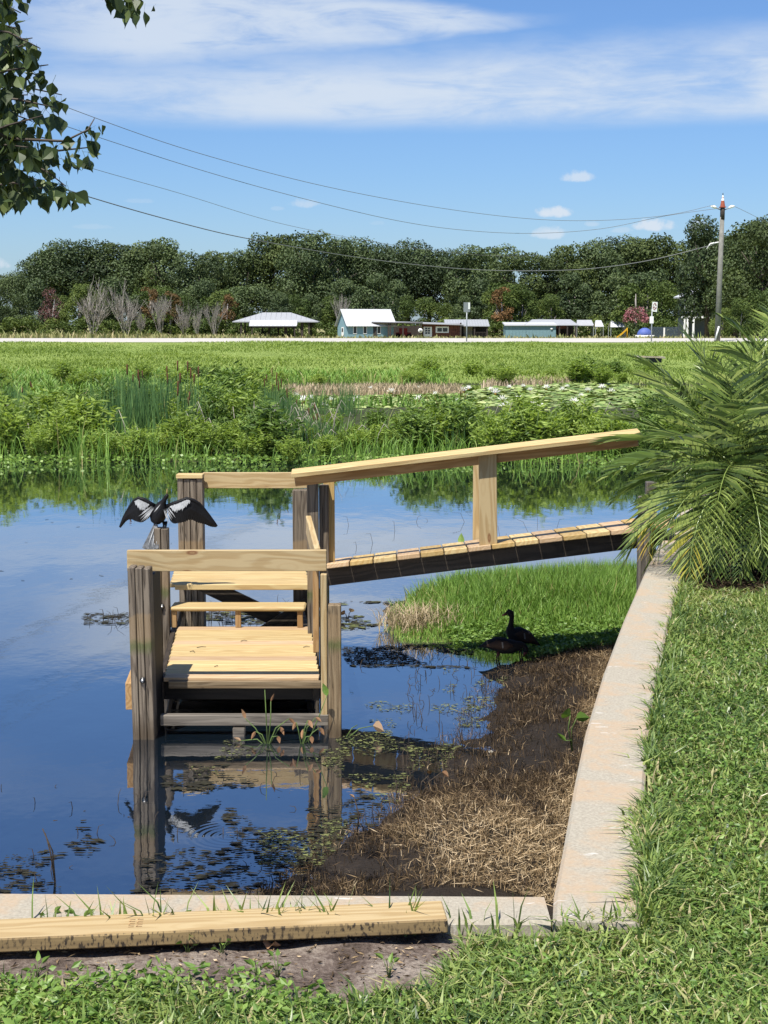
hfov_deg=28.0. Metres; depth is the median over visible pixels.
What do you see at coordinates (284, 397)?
cattail clump
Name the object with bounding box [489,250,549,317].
oak tree
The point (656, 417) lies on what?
shrub
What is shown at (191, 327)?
brush
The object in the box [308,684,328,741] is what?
arrowhead plant
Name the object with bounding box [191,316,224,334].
brush
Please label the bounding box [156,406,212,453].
shrub
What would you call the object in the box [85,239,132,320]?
oak tree
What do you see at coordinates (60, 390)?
shrub
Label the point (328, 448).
shrub
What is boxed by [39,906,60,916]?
weed
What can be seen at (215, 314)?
bare tree
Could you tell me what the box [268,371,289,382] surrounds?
shrub
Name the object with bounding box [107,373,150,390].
cattail clump
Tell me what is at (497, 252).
oak tree
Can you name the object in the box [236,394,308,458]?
shrub
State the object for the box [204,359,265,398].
shrub
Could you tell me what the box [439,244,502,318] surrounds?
oak tree
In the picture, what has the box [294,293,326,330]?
dark tree
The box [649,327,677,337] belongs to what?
board fence
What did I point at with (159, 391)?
shrub
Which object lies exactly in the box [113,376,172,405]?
cattail clump
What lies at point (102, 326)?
brush
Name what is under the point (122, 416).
cattail clump
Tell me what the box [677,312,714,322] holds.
dark tree
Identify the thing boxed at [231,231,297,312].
oak tree
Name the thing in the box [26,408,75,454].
shrub
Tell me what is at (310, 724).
dried water plant
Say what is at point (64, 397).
shrub
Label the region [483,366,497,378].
shrub
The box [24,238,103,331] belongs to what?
oak tree
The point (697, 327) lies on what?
two storey house
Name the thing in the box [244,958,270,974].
weed
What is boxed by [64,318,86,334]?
brush
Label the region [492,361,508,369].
shrub
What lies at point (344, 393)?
cattail clump
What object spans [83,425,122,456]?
shrub
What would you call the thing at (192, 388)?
cattail clump
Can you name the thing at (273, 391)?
cattail clump
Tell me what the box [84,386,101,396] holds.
shrub
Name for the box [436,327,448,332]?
window frame
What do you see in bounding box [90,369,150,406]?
cattail clump
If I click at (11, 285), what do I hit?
oak tree
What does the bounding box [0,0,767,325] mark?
sky
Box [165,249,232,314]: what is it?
oak tree
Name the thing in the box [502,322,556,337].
teal building
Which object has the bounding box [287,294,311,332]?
leafy tree
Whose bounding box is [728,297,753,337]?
leafy tree
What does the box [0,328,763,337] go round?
field grass
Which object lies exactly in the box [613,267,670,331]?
dark tree
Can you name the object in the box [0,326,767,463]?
bank
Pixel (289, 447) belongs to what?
shrub
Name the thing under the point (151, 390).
cattail clump
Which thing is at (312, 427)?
cattail clump
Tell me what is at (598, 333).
brush
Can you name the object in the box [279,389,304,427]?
cattail clump
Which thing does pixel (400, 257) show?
oak tree
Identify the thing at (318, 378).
shrub
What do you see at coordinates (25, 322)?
brush
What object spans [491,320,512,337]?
brush
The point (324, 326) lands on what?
brush
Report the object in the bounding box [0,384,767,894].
water
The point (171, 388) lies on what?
cattail clump
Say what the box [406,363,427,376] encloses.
shrub
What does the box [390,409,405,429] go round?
shrub
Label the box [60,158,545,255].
power line
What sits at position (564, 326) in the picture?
metal roof shed
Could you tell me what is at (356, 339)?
road
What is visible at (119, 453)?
shrub
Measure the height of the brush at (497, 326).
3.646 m
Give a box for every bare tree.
[75,277,112,332]
[105,280,144,334]
[134,309,145,332]
[143,295,171,333]
[174,304,191,333]
[192,308,204,333]
[202,303,228,333]
[331,294,349,317]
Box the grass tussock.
[367,599,480,632]
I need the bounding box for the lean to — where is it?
[444,319,489,337]
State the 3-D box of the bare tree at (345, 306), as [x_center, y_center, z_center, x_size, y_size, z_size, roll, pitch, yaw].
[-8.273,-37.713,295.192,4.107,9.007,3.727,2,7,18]
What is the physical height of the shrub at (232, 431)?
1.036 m
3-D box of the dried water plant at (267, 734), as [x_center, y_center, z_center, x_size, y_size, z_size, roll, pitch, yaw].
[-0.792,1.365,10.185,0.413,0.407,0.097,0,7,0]
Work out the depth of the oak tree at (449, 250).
341.41 m
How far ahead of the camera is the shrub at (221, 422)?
32.73 m
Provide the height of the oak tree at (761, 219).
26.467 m
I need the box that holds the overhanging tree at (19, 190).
[0,0,154,216]
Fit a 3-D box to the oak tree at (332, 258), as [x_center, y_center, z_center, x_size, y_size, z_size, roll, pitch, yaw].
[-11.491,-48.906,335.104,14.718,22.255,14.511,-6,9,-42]
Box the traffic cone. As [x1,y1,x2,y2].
[719,194,725,207]
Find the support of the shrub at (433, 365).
on the bank
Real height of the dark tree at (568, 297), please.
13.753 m
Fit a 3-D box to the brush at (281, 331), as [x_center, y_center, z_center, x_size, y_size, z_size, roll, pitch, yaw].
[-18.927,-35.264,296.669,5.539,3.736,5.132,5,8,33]
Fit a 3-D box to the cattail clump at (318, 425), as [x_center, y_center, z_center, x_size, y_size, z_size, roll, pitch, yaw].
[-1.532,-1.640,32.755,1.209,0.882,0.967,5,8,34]
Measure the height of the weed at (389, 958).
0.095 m
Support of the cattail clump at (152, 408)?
in the water
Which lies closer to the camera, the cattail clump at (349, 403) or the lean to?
the cattail clump at (349, 403)
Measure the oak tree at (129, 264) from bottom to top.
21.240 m
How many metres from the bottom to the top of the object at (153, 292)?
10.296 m
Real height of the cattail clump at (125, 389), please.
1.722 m
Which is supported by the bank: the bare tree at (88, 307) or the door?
the bare tree at (88, 307)
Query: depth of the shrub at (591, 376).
72.51 m
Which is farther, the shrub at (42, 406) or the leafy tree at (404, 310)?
the leafy tree at (404, 310)
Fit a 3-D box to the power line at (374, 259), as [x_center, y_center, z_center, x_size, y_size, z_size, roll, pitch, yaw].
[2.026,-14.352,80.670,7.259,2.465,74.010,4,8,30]
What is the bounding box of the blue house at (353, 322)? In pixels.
[335,309,396,337]
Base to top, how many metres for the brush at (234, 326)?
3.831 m
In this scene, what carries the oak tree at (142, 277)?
on the bank
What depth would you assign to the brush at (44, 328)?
293.80 m
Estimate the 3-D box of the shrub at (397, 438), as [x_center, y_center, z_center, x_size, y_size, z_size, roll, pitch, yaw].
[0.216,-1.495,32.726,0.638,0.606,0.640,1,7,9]
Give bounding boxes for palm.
[588,276,767,587]
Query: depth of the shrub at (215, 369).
66.14 m
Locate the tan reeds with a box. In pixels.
[29,373,593,400]
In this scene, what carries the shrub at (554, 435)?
on the bank
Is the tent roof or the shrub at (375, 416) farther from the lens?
the tent roof
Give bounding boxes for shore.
[262,600,617,920]
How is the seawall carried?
on the bank
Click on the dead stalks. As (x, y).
(300, 419)
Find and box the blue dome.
[635,328,654,336]
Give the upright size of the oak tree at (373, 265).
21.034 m
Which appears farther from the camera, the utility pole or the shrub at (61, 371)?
the utility pole
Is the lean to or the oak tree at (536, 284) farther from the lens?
the oak tree at (536, 284)
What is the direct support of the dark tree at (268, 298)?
on the bank
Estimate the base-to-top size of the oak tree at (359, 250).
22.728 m
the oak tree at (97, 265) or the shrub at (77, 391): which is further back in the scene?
the oak tree at (97, 265)
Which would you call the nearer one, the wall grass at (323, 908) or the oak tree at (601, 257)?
the wall grass at (323, 908)
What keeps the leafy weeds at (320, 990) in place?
on the dirt ground at (323, 949)
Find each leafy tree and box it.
[53,294,76,331]
[56,282,96,330]
[83,289,109,326]
[128,287,166,326]
[149,285,183,327]
[171,294,192,319]
[200,289,242,329]
[230,286,248,318]
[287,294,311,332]
[317,296,340,327]
[395,295,415,325]
[408,296,437,324]
[430,302,453,321]
[480,282,528,323]
[482,292,499,332]
[508,284,540,321]
[523,299,549,318]
[540,293,565,318]
[637,280,678,327]
[707,307,734,337]
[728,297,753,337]
[740,289,767,334]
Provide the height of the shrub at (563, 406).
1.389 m
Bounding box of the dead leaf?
[263,941,280,948]
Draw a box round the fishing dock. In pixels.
[125,472,341,739]
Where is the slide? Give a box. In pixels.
[617,328,627,337]
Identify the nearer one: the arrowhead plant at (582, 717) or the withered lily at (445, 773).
the withered lily at (445, 773)
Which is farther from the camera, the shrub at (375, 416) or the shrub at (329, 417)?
the shrub at (329, 417)
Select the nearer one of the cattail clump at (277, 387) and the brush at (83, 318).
the cattail clump at (277, 387)
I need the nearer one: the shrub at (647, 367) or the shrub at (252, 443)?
the shrub at (252, 443)
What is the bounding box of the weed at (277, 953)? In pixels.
[266,949,290,977]
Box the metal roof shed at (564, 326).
[528,319,578,337]
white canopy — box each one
[593,320,603,336]
[608,320,625,336]
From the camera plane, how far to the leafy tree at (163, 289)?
311.65 m
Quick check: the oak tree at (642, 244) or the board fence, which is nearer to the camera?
the board fence
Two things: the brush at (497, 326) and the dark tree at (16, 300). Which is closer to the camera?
the brush at (497, 326)
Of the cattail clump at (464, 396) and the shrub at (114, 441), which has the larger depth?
the cattail clump at (464, 396)
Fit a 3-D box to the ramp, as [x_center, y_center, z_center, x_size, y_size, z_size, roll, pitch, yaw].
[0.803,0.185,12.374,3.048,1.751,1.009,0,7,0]
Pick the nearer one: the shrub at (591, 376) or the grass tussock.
the grass tussock
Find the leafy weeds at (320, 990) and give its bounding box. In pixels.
[0,954,339,1023]
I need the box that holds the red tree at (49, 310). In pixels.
[37,287,64,331]
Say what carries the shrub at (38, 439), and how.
on the bank
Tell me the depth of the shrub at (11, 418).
31.35 m
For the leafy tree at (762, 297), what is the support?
on the bank
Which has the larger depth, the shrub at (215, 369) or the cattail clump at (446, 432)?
the shrub at (215, 369)
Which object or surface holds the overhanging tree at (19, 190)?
on the lawn at (765, 846)
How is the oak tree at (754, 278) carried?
on the bank
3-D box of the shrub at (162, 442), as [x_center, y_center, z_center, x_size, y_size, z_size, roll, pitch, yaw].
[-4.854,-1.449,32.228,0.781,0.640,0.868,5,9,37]
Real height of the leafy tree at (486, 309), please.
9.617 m
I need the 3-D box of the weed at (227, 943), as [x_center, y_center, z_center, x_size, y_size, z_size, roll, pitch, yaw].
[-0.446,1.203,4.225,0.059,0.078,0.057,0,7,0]
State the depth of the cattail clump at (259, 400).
34.40 m
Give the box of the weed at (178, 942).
[176,934,199,952]
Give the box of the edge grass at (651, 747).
[607,560,713,905]
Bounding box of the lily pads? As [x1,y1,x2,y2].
[297,380,658,411]
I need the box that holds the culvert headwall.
[637,356,664,362]
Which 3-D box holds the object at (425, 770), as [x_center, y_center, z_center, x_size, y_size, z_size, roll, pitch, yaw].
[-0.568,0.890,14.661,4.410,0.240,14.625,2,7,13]
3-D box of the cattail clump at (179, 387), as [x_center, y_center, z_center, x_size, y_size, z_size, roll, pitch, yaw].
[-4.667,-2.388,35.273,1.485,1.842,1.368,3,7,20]
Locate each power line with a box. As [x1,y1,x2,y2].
[21,89,711,220]
[24,111,718,233]
[34,178,714,270]
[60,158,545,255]
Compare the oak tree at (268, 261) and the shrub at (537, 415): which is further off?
the oak tree at (268, 261)
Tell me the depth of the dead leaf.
4.25 m
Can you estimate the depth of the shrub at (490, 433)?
30.71 m
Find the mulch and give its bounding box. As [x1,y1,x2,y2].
[682,566,767,593]
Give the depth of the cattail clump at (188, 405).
33.90 m
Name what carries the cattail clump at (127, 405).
in the water
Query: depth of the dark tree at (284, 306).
301.35 m
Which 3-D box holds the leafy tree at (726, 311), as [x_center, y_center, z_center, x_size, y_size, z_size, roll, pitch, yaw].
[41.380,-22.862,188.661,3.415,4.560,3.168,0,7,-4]
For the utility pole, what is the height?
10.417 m
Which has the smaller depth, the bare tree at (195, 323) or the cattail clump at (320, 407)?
the cattail clump at (320, 407)
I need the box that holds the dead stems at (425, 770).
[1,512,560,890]
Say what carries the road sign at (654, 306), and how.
on the bank
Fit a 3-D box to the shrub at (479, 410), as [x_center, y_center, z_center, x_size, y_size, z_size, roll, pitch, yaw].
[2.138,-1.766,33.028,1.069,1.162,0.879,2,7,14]
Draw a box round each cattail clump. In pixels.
[2,383,17,403]
[4,379,32,400]
[13,381,46,405]
[13,401,55,447]
[80,377,154,438]
[82,369,157,393]
[84,374,163,400]
[84,382,153,432]
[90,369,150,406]
[93,394,145,440]
[95,389,173,431]
[100,371,154,392]
[102,376,167,408]
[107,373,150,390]
[111,377,176,432]
[112,370,168,433]
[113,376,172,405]
[116,381,194,423]
[118,375,183,408]
[125,364,179,408]
[128,391,175,428]
[137,365,189,392]
[144,360,216,400]
[145,383,207,430]
[156,367,207,414]
[169,375,224,398]
[170,387,234,440]
[175,361,217,402]
[241,392,287,413]
[246,377,289,407]
[246,387,297,415]
[250,374,282,396]
[251,390,293,413]
[254,395,312,424]
[257,382,287,409]
[259,375,303,425]
[264,368,296,400]
[264,384,295,408]
[279,378,308,420]
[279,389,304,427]
[287,417,324,455]
[291,404,337,453]
[293,415,332,439]
[297,381,333,414]
[303,414,344,430]
[305,418,344,436]
[327,385,362,416]
[331,374,363,413]
[439,419,476,450]
[448,388,480,405]
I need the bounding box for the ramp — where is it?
[291,429,673,591]
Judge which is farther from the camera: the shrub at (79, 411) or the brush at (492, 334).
the brush at (492, 334)
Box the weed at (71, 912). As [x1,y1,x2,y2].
[64,909,93,915]
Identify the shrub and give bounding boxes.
[0,365,13,380]
[0,378,15,387]
[0,382,20,408]
[0,391,32,457]
[9,402,42,449]
[17,384,77,423]
[20,420,55,461]
[21,391,45,403]
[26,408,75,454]
[38,395,77,411]
[45,361,77,382]
[47,392,125,451]
[56,380,96,405]
[58,386,74,398]
[65,368,93,387]
[76,369,106,384]
[83,378,120,422]
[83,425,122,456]
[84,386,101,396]
[114,437,127,454]
[117,423,160,462]
[119,381,137,404]
[129,360,154,382]
[134,382,187,407]
[138,428,167,451]
[149,423,175,450]
[151,369,170,382]
[155,398,187,425]
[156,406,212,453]
[164,367,201,384]
[170,368,239,398]
[180,362,206,383]
[180,417,227,456]
[182,377,244,406]
[187,388,241,424]
[203,361,229,378]
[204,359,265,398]
[205,381,269,421]
[210,413,233,451]
[216,412,256,456]
[226,426,272,461]
[232,364,254,376]
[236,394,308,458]
[238,367,293,400]
[238,397,263,415]
[240,366,265,381]
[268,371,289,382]
[274,434,311,463]
[294,424,323,451]
[306,373,327,385]
[310,434,342,461]
[319,410,346,431]
[333,427,351,451]
[338,426,374,453]
[347,423,364,433]
[357,422,397,452]
[358,405,390,431]
[386,427,405,449]
[388,400,441,453]
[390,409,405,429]
[395,401,464,452]
[399,367,421,383]
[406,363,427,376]
[410,368,432,384]
[411,392,480,448]
[415,356,442,372]
[440,396,491,447]
[444,396,495,441]
[460,359,483,376]
[468,412,523,446]
[469,403,495,444]
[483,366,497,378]
[486,406,515,441]
[489,362,517,385]
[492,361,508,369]
[494,395,572,459]
[498,390,555,418]
[499,406,540,443]
[531,409,571,458]
[545,367,556,375]
[548,397,589,436]
[559,357,596,381]
[559,395,613,437]
[566,352,608,381]
[571,410,621,456]
[590,364,616,383]
[592,409,640,456]
[599,358,629,373]
[615,424,638,453]
[616,372,629,381]
[619,381,684,428]
[625,368,634,376]
[629,413,666,462]
[640,362,660,371]
[640,395,687,449]
[653,428,674,450]
[659,404,700,445]
[673,379,734,416]
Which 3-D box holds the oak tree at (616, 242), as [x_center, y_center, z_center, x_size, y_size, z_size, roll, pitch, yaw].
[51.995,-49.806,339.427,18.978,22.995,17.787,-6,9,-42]
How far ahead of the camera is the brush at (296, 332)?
297.23 m
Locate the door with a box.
[423,327,431,337]
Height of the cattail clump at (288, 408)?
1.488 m
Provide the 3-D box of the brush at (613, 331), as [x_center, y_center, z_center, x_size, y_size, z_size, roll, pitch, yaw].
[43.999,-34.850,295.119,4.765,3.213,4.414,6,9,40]
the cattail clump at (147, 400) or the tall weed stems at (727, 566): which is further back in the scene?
the cattail clump at (147, 400)
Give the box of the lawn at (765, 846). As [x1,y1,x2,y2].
[11,474,767,1023]
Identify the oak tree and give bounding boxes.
[0,270,38,316]
[0,274,9,315]
[14,252,72,311]
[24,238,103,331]
[50,238,115,329]
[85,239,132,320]
[101,244,169,320]
[124,240,178,296]
[141,237,211,307]
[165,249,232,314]
[192,250,236,331]
[213,248,272,332]
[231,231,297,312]
[258,230,320,333]
[271,229,340,335]
[299,235,365,312]
[328,235,380,308]
[350,242,413,302]
[375,237,443,324]
[394,247,460,318]
[421,247,476,305]
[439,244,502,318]
[460,243,520,333]
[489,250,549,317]
[524,254,575,318]
[545,241,601,302]
[557,237,625,330]
[597,234,668,297]
[604,237,671,307]
[632,232,697,317]
[670,239,704,287]
[673,213,728,337]
[685,233,732,335]
[701,237,765,337]
[712,219,767,337]
[715,214,767,250]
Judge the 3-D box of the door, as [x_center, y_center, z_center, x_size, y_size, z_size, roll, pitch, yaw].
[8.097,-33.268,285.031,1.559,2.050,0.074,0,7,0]
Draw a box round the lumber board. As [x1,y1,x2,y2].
[0,901,447,951]
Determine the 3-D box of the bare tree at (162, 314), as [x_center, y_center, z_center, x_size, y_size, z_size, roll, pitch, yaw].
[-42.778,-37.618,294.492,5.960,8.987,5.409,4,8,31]
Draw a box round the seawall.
[0,495,702,938]
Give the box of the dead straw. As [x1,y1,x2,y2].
[248,638,614,905]
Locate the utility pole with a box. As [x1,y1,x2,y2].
[706,205,734,341]
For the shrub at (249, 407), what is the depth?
34.39 m
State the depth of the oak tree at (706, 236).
236.87 m
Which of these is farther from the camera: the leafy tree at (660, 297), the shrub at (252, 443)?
the leafy tree at (660, 297)
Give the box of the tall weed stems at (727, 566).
[681,515,748,585]
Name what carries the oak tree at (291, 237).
on the bank
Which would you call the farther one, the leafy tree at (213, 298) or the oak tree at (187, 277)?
the oak tree at (187, 277)
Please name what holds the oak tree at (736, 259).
on the bank
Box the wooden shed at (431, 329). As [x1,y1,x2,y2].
[372,321,463,337]
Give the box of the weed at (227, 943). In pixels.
[211,938,230,953]
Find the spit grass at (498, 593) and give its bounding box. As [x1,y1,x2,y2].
[383,556,636,655]
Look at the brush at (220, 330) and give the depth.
297.82 m
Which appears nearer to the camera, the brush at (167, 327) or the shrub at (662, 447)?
the shrub at (662, 447)
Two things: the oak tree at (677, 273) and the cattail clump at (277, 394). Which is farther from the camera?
the oak tree at (677, 273)
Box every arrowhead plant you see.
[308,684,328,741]
[458,533,463,542]
[557,708,589,750]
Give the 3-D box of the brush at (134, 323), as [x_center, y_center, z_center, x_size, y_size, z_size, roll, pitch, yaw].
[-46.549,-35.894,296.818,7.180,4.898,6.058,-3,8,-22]
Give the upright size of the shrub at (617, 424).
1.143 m
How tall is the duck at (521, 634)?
0.425 m
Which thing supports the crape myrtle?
on the bank
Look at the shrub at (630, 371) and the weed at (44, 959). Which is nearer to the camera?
the weed at (44, 959)
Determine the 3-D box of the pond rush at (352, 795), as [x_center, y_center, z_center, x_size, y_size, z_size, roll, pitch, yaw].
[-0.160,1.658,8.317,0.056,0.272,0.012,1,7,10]
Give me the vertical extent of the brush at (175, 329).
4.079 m
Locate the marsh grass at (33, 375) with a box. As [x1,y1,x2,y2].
[0,365,688,464]
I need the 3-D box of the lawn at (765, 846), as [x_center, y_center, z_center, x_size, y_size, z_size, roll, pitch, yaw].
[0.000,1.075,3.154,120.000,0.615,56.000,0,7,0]
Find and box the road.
[0,338,766,341]
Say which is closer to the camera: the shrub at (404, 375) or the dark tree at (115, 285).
the shrub at (404, 375)
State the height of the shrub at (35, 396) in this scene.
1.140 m
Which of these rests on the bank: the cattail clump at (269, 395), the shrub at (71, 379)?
the shrub at (71, 379)
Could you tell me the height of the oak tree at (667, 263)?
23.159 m
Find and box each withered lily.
[341,608,353,618]
[346,721,383,736]
[420,771,447,794]
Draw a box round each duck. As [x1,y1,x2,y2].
[478,637,528,659]
[502,609,539,652]
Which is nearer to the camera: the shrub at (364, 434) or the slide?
the shrub at (364, 434)
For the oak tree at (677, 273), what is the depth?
342.46 m
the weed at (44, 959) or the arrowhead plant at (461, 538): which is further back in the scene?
the arrowhead plant at (461, 538)
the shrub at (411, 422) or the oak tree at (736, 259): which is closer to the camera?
the shrub at (411, 422)
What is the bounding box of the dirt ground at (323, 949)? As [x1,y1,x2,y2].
[0,933,465,1004]
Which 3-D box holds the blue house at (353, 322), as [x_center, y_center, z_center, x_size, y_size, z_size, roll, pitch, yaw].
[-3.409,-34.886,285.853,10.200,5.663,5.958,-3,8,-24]
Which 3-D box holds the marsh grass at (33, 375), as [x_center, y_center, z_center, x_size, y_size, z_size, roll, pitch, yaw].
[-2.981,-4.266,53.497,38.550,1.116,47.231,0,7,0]
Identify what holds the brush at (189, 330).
on the bank
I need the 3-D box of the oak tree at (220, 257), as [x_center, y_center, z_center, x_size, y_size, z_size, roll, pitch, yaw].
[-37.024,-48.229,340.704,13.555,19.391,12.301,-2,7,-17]
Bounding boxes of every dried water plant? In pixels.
[234,690,293,743]
[292,717,323,743]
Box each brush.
[0,318,27,333]
[2,315,39,334]
[26,323,45,332]
[35,317,60,334]
[55,320,81,335]
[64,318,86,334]
[80,315,112,334]
[95,323,110,335]
[106,320,132,334]
[115,321,139,330]
[127,313,158,333]
[138,310,180,335]
[163,319,180,334]
[175,321,193,335]
[177,316,205,336]
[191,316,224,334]
[208,323,228,335]
[220,319,249,335]
[248,328,266,334]
[258,328,277,336]
[276,322,300,336]
[289,322,307,336]
[303,328,320,337]
[315,320,337,336]
[327,323,337,337]
[437,316,447,322]
[488,321,501,337]
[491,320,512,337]
[496,320,520,329]
[572,318,585,335]
[573,326,589,337]
[585,314,614,336]
[600,315,648,337]
[600,323,621,337]
[644,314,667,333]
[648,319,674,336]
[709,318,732,335]
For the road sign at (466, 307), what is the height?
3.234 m
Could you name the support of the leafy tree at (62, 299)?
on the bank
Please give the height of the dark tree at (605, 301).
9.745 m
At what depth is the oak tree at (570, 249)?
322.88 m
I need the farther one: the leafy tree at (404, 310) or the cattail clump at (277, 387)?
the leafy tree at (404, 310)
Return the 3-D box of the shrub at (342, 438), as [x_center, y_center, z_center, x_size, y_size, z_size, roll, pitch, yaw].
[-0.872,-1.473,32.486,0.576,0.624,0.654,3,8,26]
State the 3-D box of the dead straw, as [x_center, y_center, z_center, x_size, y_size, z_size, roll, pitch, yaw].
[0.952,1.413,10.176,1.602,0.280,6.566,2,7,17]
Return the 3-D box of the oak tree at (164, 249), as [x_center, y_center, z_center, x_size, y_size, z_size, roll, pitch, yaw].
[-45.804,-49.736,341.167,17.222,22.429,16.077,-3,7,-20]
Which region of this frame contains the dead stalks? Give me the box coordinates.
[7,397,617,455]
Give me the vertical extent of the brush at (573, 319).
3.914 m
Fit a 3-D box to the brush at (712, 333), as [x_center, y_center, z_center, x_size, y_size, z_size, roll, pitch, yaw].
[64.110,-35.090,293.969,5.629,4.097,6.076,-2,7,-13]
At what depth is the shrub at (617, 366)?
75.56 m
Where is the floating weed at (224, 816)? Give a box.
[0,526,505,892]
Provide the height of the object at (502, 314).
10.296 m
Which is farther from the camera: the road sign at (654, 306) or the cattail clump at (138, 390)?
the road sign at (654, 306)
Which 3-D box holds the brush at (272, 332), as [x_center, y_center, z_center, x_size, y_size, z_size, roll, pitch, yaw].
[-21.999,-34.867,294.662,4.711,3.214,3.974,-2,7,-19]
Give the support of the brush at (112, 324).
on the bank
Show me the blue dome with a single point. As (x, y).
(642, 332)
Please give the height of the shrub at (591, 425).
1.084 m
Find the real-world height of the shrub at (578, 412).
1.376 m
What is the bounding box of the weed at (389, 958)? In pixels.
[374,952,399,977]
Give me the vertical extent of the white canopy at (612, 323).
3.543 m
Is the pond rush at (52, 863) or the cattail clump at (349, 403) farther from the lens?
the cattail clump at (349, 403)
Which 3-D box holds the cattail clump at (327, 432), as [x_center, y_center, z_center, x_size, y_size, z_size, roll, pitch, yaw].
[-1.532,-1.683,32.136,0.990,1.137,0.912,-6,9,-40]
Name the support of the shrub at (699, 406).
on the bank
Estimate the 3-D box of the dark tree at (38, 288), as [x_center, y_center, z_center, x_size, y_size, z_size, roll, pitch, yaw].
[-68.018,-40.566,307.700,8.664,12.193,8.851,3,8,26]
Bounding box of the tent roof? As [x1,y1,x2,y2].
[574,320,593,337]
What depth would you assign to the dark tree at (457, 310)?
311.78 m
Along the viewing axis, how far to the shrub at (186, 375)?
61.62 m
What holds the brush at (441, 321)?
on the bank
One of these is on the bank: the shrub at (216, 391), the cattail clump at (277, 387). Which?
the shrub at (216, 391)
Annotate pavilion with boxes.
[232,312,319,337]
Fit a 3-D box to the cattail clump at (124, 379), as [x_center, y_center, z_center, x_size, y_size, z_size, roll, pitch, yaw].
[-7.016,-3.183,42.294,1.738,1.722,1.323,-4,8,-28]
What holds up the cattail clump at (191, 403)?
in the water
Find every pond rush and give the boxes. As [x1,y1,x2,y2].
[42,828,55,881]
[350,794,358,833]
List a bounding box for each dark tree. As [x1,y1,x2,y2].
[0,303,14,330]
[5,294,35,328]
[20,278,63,331]
[97,276,142,331]
[120,294,146,330]
[183,286,202,327]
[192,279,221,334]
[218,284,268,332]
[252,287,283,332]
[267,292,293,335]
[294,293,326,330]
[317,278,356,330]
[335,293,366,316]
[349,271,400,323]
[375,279,413,308]
[448,294,476,318]
[459,278,496,318]
[548,272,601,335]
[564,282,604,321]
[582,291,611,336]
[587,272,638,322]
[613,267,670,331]
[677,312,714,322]
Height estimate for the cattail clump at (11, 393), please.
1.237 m
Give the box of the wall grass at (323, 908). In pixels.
[31,876,529,939]
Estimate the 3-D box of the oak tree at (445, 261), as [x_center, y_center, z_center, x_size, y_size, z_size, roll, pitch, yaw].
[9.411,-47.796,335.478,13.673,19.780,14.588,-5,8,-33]
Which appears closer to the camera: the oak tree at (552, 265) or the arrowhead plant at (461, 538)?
the arrowhead plant at (461, 538)
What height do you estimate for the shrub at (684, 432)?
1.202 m
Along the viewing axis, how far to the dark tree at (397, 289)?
316.89 m
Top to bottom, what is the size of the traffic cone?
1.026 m
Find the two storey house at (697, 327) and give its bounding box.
[674,288,704,337]
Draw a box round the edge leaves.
[0,449,691,465]
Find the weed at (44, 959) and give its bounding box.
[21,951,48,976]
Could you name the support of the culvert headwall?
on the bank
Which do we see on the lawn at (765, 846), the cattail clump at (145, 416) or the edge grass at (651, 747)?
the edge grass at (651, 747)
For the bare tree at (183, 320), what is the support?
on the bank
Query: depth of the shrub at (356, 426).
35.96 m
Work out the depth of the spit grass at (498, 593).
14.14 m
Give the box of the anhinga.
[119,491,217,549]
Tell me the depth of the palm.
10.27 m
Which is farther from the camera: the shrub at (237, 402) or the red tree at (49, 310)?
the red tree at (49, 310)
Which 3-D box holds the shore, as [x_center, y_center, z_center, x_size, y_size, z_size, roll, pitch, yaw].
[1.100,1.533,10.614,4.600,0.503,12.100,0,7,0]
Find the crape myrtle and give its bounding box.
[622,294,649,336]
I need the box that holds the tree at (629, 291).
[608,283,642,336]
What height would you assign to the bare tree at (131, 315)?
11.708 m
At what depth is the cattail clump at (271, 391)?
37.16 m
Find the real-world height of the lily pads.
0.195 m
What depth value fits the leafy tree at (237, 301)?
312.66 m
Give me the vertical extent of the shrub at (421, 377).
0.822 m
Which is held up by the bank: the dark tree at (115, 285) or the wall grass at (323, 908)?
the dark tree at (115, 285)
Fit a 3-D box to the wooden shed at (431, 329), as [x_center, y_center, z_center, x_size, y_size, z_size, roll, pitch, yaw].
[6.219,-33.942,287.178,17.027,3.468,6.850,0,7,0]
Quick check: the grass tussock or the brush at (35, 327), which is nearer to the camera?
the grass tussock
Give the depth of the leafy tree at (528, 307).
302.32 m
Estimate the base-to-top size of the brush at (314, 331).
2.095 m
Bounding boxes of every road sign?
[464,302,469,341]
[650,302,657,340]
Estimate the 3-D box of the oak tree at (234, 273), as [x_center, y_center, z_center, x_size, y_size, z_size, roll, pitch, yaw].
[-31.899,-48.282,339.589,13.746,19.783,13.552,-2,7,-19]
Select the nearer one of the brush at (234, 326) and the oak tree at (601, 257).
the brush at (234, 326)

